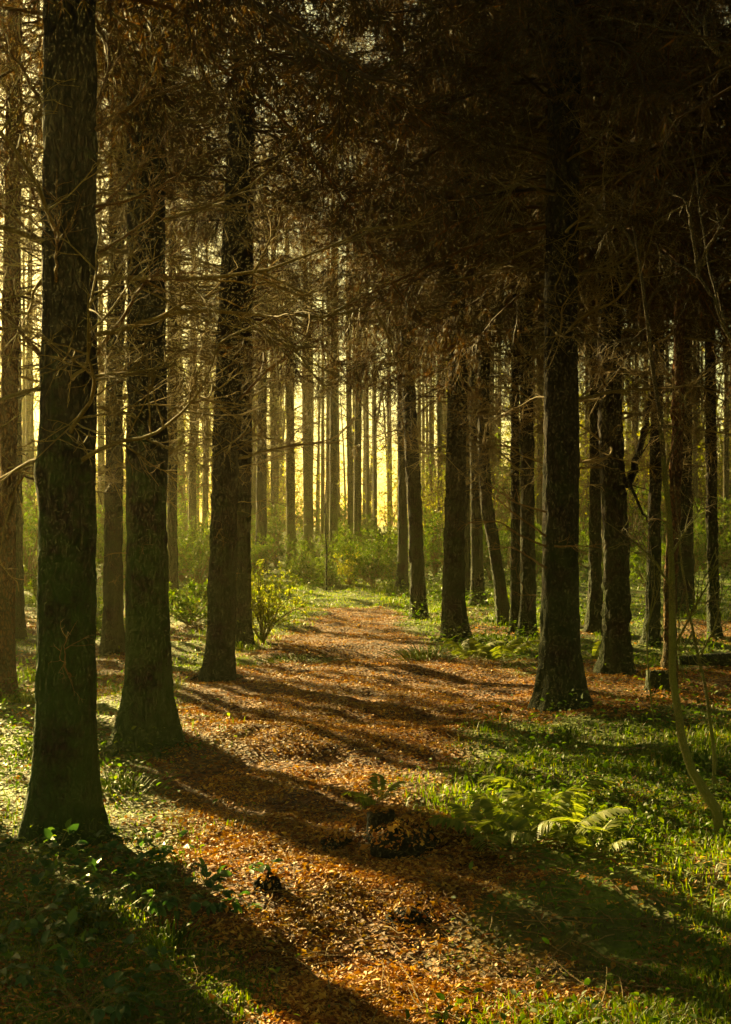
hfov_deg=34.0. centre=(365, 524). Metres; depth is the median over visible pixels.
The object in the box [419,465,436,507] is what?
shrub
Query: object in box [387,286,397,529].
conifer tree
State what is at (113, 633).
conifer tree
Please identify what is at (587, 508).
conifer tree
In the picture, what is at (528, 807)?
fern
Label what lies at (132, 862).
bramble plant
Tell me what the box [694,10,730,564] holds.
conifer tree
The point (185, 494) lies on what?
shrub
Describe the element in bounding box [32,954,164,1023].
bramble plant
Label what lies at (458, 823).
fern
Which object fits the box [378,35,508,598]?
conifer tree
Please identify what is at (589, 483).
shrub
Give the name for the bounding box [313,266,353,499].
conifer tree
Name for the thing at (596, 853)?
fallen twig
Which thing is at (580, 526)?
shrub
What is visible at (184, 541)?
shrub
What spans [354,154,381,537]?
conifer tree
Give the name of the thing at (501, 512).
shrub
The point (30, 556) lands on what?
shrub
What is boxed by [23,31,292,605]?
conifer tree
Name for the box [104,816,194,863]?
bramble plant
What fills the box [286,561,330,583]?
shrub
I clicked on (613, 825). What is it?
fern
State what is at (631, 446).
conifer tree
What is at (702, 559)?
shrub
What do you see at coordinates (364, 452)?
conifer tree
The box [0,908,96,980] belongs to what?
bramble plant
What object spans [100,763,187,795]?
grass tuft
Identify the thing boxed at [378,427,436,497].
shrub
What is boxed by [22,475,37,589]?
shrub
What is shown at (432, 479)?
shrub
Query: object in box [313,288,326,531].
conifer tree
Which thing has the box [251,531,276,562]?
shrub
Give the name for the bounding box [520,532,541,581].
shrub
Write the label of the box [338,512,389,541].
shrub
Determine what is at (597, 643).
fern
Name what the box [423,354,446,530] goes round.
conifer tree
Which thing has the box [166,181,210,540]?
conifer tree
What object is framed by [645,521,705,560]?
shrub
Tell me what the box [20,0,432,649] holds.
conifer tree
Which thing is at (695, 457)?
conifer tree
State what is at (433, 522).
shrub
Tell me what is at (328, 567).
shrub
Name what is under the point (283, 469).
distant wood
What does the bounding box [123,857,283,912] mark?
bramble plant
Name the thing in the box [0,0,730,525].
sky
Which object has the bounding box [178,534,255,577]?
shrub
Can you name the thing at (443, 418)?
conifer tree
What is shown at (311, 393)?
conifer tree
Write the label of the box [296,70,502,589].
conifer tree
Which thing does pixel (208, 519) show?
shrub
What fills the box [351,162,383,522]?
conifer tree
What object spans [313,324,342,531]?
conifer tree
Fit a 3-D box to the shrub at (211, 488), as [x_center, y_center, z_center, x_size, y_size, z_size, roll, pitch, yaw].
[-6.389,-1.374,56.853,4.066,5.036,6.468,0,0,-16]
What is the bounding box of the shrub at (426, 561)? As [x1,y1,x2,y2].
[423,533,442,575]
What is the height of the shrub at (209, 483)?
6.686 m
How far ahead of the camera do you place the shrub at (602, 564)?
32.97 m
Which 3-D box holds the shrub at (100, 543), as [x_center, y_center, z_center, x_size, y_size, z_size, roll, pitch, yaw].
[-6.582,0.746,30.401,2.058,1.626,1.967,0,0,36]
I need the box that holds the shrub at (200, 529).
[177,525,209,580]
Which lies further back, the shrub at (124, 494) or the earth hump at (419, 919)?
the shrub at (124, 494)
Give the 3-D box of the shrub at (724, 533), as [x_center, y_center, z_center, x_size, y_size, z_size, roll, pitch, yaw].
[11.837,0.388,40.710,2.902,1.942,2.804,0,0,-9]
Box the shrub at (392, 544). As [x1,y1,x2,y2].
[315,529,397,582]
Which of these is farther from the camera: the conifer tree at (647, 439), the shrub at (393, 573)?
the conifer tree at (647, 439)
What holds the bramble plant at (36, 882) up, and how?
on the forest floor
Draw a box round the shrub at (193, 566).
[178,537,209,587]
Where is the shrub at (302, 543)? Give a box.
[296,533,340,562]
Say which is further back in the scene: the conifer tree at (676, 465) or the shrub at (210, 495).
the shrub at (210, 495)
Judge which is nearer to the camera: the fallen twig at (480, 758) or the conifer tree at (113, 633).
the fallen twig at (480, 758)
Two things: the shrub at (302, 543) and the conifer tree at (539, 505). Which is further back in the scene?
the conifer tree at (539, 505)
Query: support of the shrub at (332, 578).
on the forest floor
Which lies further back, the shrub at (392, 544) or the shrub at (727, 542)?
the shrub at (727, 542)
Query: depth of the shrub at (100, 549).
29.28 m
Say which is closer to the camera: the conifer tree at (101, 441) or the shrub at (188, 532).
the shrub at (188, 532)
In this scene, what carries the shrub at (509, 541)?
on the forest floor
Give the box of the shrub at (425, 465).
[382,418,503,508]
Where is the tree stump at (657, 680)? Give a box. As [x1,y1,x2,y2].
[643,669,670,691]
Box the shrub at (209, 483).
[183,407,281,516]
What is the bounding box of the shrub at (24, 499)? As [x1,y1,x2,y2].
[22,477,38,514]
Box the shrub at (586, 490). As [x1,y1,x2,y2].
[495,398,630,527]
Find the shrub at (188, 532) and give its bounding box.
[177,512,209,581]
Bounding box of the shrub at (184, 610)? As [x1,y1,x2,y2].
[169,578,207,624]
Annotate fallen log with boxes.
[678,652,730,666]
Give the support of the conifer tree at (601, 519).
on the forest floor
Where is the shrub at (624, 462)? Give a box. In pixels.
[536,402,662,519]
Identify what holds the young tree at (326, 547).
on the forest floor
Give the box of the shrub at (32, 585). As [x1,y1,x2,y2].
[23,561,37,607]
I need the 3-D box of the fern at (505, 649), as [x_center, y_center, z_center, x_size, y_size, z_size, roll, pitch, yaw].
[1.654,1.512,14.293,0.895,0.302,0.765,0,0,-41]
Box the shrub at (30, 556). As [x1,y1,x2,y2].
[23,532,37,580]
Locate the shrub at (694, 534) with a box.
[646,520,705,558]
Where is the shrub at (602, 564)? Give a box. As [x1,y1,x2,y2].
[583,552,603,578]
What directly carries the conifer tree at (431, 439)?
on the forest floor
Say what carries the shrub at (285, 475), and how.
on the forest floor
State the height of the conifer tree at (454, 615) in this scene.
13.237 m
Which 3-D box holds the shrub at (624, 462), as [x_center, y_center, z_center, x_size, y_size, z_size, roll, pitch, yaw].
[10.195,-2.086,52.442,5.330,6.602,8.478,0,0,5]
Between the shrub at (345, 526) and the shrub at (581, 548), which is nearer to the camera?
the shrub at (581, 548)
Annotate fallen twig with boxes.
[460,745,509,771]
[588,834,667,856]
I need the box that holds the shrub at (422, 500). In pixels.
[391,476,444,538]
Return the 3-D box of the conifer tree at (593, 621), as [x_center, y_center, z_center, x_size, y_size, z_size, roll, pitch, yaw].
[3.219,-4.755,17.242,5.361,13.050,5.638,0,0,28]
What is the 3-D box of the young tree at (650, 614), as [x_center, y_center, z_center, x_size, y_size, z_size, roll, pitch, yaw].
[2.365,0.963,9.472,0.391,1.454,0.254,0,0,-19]
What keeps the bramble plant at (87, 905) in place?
on the forest floor
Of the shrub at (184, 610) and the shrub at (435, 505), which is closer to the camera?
the shrub at (184, 610)
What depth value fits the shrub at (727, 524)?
38.26 m
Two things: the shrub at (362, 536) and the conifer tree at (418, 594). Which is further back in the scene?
the shrub at (362, 536)
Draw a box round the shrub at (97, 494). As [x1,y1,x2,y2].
[96,442,125,525]
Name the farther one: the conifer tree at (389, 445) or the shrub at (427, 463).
the shrub at (427, 463)
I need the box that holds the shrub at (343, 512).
[301,493,364,540]
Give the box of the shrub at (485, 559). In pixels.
[443,536,505,576]
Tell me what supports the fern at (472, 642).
on the forest floor
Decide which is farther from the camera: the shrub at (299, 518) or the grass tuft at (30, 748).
the shrub at (299, 518)
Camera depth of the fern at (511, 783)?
6.64 m
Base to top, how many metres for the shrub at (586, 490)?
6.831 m
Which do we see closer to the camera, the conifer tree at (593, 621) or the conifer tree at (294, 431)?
the conifer tree at (593, 621)
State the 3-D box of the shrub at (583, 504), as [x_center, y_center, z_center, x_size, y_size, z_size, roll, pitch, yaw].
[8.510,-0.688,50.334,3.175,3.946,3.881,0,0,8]
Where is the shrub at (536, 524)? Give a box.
[502,521,540,546]
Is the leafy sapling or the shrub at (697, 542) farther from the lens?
the shrub at (697, 542)
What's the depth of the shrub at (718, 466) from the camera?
50.39 m
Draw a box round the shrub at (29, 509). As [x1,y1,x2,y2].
[22,493,38,521]
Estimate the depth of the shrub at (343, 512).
60.65 m
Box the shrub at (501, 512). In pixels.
[495,427,536,535]
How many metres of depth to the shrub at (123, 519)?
35.26 m
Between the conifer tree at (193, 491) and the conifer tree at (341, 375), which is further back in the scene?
the conifer tree at (341, 375)
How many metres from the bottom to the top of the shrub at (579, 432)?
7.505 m
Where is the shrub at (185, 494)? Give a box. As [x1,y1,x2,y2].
[123,434,210,524]
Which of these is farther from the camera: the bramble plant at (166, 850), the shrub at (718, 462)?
the shrub at (718, 462)
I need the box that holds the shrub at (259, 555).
[251,543,271,563]
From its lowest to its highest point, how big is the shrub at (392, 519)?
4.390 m
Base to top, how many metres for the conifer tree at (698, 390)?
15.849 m
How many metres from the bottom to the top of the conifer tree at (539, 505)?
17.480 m
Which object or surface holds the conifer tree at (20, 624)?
on the forest floor
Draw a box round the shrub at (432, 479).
[396,439,502,519]
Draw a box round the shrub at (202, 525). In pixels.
[188,521,263,565]
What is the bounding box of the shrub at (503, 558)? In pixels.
[470,528,538,580]
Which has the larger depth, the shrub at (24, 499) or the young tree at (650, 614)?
the shrub at (24, 499)
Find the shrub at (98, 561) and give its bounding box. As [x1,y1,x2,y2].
[96,530,126,589]
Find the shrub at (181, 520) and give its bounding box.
[123,501,190,532]
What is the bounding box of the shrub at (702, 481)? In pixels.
[641,440,730,526]
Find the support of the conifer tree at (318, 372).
on the forest floor
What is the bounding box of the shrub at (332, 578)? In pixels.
[315,573,344,585]
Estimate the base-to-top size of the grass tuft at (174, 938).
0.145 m
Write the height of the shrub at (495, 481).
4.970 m
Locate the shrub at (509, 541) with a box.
[496,523,541,568]
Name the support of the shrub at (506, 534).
on the forest floor
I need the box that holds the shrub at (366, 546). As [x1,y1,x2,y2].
[328,529,397,577]
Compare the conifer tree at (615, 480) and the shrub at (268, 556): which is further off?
the shrub at (268, 556)
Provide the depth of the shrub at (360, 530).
36.00 m
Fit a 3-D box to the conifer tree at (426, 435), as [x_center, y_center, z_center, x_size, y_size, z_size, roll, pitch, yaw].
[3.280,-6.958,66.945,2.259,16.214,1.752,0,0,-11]
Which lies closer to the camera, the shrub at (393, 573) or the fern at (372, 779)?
the fern at (372, 779)
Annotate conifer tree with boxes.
[0,0,192,700]
[0,0,333,657]
[0,0,493,683]
[0,0,524,762]
[0,0,568,852]
[0,9,126,639]
[0,186,26,445]
[1,169,40,503]
[2,113,42,519]
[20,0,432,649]
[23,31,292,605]
[96,149,109,548]
[126,130,224,568]
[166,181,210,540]
[175,0,730,714]
[176,136,353,572]
[180,136,219,557]
[212,115,285,539]
[214,139,356,567]
[252,0,541,619]
[254,0,633,643]
[255,176,278,505]
[256,69,326,552]
[267,105,342,556]
[268,246,283,487]
[269,282,301,541]
[279,254,297,530]
[283,219,339,492]
[295,0,351,565]
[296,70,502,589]
[296,239,326,536]
[300,151,344,547]
[301,0,730,675]
[310,0,718,632]
[310,27,588,606]
[310,176,335,545]
[312,183,351,542]
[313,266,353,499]
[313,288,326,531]
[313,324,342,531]
[315,0,728,639]
[320,25,382,572]
[322,38,380,540]
[329,0,665,625]
[343,253,364,507]
[346,241,392,527]
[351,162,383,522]
[353,333,372,526]
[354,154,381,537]
[362,167,392,541]
[370,0,730,689]
[377,160,397,533]
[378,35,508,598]
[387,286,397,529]
[398,0,730,634]
[416,374,436,501]
[417,378,424,475]
[419,328,436,500]
[420,379,443,538]
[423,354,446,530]
[425,352,447,483]
[440,0,730,646]
[469,122,509,511]
[483,0,730,638]
[494,341,505,490]
[494,345,509,529]
[533,2,730,616]
[533,170,543,546]
[579,343,589,550]
[582,402,625,557]
[596,0,730,353]
[613,32,730,216]
[623,361,629,459]
[624,332,633,531]
[625,354,647,556]
[630,353,648,545]
[663,333,671,484]
[692,340,704,513]
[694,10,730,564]
[696,331,703,467]
[717,232,730,541]
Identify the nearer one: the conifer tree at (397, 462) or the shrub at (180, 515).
the shrub at (180, 515)
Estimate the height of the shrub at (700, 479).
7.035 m
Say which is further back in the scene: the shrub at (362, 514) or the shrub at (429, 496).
the shrub at (362, 514)
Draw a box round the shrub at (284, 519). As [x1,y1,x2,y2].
[267,500,302,541]
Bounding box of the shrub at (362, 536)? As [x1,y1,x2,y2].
[345,527,374,552]
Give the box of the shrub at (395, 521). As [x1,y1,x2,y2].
[384,504,442,556]
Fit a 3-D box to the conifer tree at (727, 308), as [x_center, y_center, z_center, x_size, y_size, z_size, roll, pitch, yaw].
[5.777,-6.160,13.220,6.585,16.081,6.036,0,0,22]
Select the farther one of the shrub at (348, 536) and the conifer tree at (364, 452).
the conifer tree at (364, 452)
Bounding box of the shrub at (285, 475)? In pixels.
[211,422,324,520]
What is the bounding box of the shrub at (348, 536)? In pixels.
[332,526,397,577]
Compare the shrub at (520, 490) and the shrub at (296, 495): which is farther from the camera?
the shrub at (296, 495)
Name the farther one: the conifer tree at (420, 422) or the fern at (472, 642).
the conifer tree at (420, 422)
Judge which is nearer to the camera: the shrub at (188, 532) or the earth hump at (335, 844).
the earth hump at (335, 844)
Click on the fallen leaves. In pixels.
(316, 991)
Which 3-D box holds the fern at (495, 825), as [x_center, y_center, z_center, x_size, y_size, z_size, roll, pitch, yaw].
[0.772,1.499,6.104,0.786,0.229,0.713,0,0,4]
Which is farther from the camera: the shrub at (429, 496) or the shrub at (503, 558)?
the shrub at (429, 496)
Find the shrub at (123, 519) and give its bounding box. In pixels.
[96,495,166,539]
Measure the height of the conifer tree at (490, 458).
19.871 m
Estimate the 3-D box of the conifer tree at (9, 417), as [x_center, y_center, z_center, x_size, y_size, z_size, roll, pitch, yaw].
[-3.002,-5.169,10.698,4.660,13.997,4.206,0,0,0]
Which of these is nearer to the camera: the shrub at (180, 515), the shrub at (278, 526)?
the shrub at (180, 515)
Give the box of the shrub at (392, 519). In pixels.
[337,452,428,549]
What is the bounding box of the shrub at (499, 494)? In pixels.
[424,434,540,544]
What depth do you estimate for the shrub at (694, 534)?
37.91 m
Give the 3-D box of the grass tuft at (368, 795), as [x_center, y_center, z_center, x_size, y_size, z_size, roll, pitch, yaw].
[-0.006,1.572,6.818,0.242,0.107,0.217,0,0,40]
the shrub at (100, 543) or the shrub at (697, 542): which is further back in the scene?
the shrub at (697, 542)
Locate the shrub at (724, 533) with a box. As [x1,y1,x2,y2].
[696,513,730,556]
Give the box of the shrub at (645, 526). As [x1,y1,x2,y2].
[627,482,705,570]
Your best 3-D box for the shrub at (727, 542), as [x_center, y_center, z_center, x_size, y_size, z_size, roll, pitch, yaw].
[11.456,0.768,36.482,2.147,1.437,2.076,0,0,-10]
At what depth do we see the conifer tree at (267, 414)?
54.24 m
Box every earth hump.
[254,871,281,892]
[320,834,352,853]
[367,819,440,858]
[383,904,438,928]
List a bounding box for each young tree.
[318,460,333,590]
[570,174,730,838]
[595,0,730,343]
[644,555,685,724]
[650,478,730,786]
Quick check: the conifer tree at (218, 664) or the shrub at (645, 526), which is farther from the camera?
the shrub at (645, 526)
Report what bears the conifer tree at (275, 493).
on the forest floor
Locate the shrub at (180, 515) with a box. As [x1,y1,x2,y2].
[123,501,185,535]
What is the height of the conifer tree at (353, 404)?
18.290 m
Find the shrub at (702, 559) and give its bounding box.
[693,534,730,573]
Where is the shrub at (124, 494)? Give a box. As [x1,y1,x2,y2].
[97,463,187,522]
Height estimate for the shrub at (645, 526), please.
2.751 m
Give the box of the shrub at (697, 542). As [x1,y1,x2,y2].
[661,501,730,573]
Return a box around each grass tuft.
[10,731,32,758]
[39,891,151,932]
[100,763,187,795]
[134,911,215,959]
[240,652,343,667]
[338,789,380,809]
[366,641,488,661]
[509,738,550,751]
[546,722,586,743]
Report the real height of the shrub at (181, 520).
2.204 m
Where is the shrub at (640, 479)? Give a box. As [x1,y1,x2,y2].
[579,376,730,555]
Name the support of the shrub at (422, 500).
on the forest floor
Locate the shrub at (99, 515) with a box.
[96,491,125,540]
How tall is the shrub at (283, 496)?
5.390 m
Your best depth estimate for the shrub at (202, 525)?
32.66 m
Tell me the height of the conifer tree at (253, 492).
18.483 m
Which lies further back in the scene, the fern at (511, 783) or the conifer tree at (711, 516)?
the conifer tree at (711, 516)
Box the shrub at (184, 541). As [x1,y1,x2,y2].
[123,525,193,569]
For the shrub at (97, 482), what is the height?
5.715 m
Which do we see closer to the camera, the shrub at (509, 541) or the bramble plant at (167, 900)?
the bramble plant at (167, 900)
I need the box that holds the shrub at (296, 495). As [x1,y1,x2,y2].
[267,453,325,537]
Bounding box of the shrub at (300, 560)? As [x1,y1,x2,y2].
[282,553,323,577]
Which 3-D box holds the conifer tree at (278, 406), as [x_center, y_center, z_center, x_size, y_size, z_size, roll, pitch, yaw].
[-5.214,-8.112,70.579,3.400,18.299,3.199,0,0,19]
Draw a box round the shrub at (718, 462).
[641,406,730,542]
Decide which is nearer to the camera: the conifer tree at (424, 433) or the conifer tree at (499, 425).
the conifer tree at (499, 425)
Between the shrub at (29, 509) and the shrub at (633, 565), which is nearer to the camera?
the shrub at (633, 565)
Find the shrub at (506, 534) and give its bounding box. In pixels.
[483,520,541,569]
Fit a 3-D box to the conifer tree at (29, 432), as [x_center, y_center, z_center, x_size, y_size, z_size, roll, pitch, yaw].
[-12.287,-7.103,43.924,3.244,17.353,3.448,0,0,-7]
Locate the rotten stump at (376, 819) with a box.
[361,808,395,838]
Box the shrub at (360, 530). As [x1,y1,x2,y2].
[335,521,397,563]
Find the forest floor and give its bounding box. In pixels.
[0,526,730,1023]
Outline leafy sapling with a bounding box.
[194,559,308,641]
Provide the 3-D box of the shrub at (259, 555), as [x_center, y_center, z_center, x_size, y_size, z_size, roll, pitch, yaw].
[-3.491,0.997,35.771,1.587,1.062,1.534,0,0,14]
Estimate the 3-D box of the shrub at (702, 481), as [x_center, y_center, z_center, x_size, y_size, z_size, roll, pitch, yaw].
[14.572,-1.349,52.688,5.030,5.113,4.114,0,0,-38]
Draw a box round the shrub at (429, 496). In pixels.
[395,463,445,530]
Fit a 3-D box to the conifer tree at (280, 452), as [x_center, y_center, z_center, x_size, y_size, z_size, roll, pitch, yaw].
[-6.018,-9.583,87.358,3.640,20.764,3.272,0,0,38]
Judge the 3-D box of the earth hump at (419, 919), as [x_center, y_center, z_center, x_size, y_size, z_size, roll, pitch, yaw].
[0.193,1.624,5.018,0.245,0.063,0.260,0,0,0]
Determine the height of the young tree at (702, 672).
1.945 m
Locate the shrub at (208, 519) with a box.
[196,499,210,547]
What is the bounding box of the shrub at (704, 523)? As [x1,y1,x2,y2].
[693,497,730,570]
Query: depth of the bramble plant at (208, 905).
5.03 m
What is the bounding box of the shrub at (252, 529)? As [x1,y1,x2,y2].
[250,506,276,544]
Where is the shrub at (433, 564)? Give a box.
[423,513,443,575]
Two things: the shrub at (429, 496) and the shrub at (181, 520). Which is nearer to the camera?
the shrub at (181, 520)
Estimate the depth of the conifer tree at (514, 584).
17.64 m
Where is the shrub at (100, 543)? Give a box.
[96,526,126,570]
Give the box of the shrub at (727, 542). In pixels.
[704,531,730,556]
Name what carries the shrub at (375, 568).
on the forest floor
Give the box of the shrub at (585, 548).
[578,532,588,567]
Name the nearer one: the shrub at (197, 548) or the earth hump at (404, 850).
the earth hump at (404, 850)
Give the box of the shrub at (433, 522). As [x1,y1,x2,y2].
[408,508,487,569]
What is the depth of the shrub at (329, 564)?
33.79 m
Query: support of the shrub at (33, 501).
on the forest floor
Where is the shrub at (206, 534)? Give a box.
[166,527,209,578]
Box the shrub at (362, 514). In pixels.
[347,496,385,531]
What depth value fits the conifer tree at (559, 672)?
10.38 m
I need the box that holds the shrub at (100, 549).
[95,537,126,585]
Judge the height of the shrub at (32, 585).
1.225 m
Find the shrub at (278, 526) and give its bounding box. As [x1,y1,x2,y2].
[251,499,305,565]
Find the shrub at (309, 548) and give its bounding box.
[278,530,342,572]
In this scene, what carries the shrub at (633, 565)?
on the forest floor
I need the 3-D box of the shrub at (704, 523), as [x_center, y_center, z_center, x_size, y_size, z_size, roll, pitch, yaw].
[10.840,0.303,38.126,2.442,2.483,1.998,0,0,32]
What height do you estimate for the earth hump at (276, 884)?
0.111 m
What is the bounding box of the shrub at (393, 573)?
[381,558,408,578]
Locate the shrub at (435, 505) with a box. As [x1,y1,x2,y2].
[367,440,497,571]
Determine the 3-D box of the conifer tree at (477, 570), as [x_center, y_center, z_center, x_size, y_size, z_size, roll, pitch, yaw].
[2.069,-4.881,23.846,6.074,13.506,5.561,0,0,20]
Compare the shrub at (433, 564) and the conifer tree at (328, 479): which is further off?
the conifer tree at (328, 479)
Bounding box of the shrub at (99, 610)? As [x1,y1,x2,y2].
[96,597,124,635]
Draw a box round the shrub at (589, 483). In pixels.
[501,418,632,540]
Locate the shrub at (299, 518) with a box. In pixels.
[279,502,320,536]
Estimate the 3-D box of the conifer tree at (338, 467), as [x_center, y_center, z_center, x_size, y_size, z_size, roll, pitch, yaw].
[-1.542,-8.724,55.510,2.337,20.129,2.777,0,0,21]
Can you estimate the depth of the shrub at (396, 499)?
44.85 m
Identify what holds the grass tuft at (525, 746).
on the forest floor
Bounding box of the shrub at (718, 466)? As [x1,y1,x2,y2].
[670,404,730,524]
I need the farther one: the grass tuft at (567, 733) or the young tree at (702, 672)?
the grass tuft at (567, 733)
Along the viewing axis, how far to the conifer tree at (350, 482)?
43.93 m
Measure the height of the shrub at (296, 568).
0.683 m
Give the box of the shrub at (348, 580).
[328,545,380,587]
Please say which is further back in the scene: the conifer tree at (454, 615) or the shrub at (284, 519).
the shrub at (284, 519)
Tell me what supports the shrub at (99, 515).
on the forest floor
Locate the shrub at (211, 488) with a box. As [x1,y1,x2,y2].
[188,454,285,529]
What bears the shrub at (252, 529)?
on the forest floor
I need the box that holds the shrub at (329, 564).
[305,558,342,577]
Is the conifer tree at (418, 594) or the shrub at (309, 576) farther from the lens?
the shrub at (309, 576)
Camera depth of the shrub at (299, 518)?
67.77 m
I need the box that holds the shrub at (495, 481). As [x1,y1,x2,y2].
[423,441,520,528]
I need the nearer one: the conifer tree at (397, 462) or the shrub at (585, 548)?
the shrub at (585, 548)
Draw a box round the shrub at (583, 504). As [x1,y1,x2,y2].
[534,475,589,527]
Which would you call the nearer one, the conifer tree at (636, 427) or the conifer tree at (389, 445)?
the conifer tree at (636, 427)
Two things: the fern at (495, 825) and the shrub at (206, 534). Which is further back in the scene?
the shrub at (206, 534)
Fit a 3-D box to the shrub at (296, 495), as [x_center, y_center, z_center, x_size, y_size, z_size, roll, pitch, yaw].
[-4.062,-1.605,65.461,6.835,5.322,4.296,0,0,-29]
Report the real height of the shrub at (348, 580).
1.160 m
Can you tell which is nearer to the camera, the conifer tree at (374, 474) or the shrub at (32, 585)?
the shrub at (32, 585)
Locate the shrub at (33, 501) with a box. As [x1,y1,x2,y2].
[22,489,38,566]
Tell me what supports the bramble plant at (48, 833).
on the forest floor
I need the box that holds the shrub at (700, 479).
[627,400,730,529]
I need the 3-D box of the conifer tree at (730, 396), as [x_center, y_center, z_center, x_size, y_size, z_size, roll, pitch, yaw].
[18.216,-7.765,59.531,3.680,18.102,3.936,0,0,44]
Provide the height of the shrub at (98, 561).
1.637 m
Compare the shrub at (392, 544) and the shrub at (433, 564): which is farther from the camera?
the shrub at (433, 564)
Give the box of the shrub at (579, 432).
[501,408,631,510]
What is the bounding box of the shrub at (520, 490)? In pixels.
[495,443,586,530]
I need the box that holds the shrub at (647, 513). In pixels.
[627,495,665,540]
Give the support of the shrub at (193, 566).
on the forest floor
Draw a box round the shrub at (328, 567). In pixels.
[310,557,340,580]
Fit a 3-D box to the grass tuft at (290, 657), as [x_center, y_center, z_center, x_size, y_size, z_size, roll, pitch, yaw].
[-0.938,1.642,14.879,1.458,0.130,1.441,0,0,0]
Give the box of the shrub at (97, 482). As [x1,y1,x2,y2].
[34,426,125,526]
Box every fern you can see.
[341,773,404,805]
[426,798,542,851]
[440,638,503,660]
[450,789,552,818]
[463,787,590,840]
[464,637,539,663]
[478,775,618,812]
[494,790,630,849]
[562,817,636,856]
[581,641,600,660]
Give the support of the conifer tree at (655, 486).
on the forest floor
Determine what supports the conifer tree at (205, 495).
on the forest floor
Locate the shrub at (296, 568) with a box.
[284,559,314,577]
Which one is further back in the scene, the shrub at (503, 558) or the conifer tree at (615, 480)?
the shrub at (503, 558)
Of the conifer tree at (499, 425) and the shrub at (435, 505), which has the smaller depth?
the shrub at (435, 505)
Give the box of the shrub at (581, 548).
[578,531,588,566]
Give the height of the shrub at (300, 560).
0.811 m
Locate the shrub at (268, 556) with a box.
[251,533,287,573]
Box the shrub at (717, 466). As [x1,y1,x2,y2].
[644,365,730,535]
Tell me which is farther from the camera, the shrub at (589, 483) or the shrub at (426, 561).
the shrub at (589, 483)
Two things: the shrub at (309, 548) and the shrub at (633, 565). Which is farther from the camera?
the shrub at (309, 548)
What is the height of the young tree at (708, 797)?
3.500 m
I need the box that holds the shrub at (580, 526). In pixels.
[536,517,588,549]
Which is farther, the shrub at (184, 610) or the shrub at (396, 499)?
the shrub at (396, 499)
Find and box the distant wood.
[0,280,729,540]
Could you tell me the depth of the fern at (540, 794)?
6.45 m
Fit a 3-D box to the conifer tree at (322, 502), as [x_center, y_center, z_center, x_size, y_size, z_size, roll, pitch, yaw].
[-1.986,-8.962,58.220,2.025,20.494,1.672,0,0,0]
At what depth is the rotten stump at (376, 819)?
5.97 m
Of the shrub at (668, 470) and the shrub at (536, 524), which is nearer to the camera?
the shrub at (536, 524)
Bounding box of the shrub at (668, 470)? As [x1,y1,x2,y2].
[622,386,730,522]
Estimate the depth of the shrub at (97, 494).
50.24 m
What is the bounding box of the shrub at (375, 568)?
[340,541,399,587]
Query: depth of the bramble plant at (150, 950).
4.32 m
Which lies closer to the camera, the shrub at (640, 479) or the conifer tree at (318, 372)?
the shrub at (640, 479)
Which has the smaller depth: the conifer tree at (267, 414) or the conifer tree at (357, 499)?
the conifer tree at (357, 499)
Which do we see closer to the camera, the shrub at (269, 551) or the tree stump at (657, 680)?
the tree stump at (657, 680)
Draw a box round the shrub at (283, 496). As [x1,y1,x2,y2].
[267,457,315,533]
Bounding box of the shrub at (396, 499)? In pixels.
[394,495,443,531]
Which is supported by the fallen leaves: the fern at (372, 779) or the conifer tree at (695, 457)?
the fern at (372, 779)
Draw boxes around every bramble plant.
[0,818,125,877]
[0,823,88,879]
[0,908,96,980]
[0,929,174,994]
[8,870,109,936]
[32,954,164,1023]
[42,847,171,893]
[62,882,128,937]
[92,859,203,919]
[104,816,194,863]
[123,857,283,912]
[150,858,255,916]
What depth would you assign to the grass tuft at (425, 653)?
14.60 m
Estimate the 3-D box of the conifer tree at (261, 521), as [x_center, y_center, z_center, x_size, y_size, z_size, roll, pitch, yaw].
[-3.105,-5.085,36.056,5.592,13.555,5.534,0,0,-44]
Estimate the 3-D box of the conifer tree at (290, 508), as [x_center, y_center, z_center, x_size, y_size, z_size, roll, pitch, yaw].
[-2.515,-5.357,37.486,4.875,13.991,4.008,0,0,0]
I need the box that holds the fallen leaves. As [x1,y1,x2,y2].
[0,595,730,1023]
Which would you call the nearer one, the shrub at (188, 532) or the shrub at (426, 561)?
the shrub at (188, 532)
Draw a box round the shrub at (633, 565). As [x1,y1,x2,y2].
[629,537,665,588]
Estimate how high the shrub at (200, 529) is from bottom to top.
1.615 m
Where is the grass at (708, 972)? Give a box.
[0,574,730,1023]
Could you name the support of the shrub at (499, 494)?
on the forest floor
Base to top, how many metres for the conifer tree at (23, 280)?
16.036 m
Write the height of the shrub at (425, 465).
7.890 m
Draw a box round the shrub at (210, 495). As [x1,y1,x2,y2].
[177,449,284,521]
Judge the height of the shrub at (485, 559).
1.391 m
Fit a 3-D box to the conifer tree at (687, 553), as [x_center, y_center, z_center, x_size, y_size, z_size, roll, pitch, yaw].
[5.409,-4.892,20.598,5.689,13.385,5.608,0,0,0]
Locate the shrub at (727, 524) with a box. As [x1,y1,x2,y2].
[702,496,730,569]

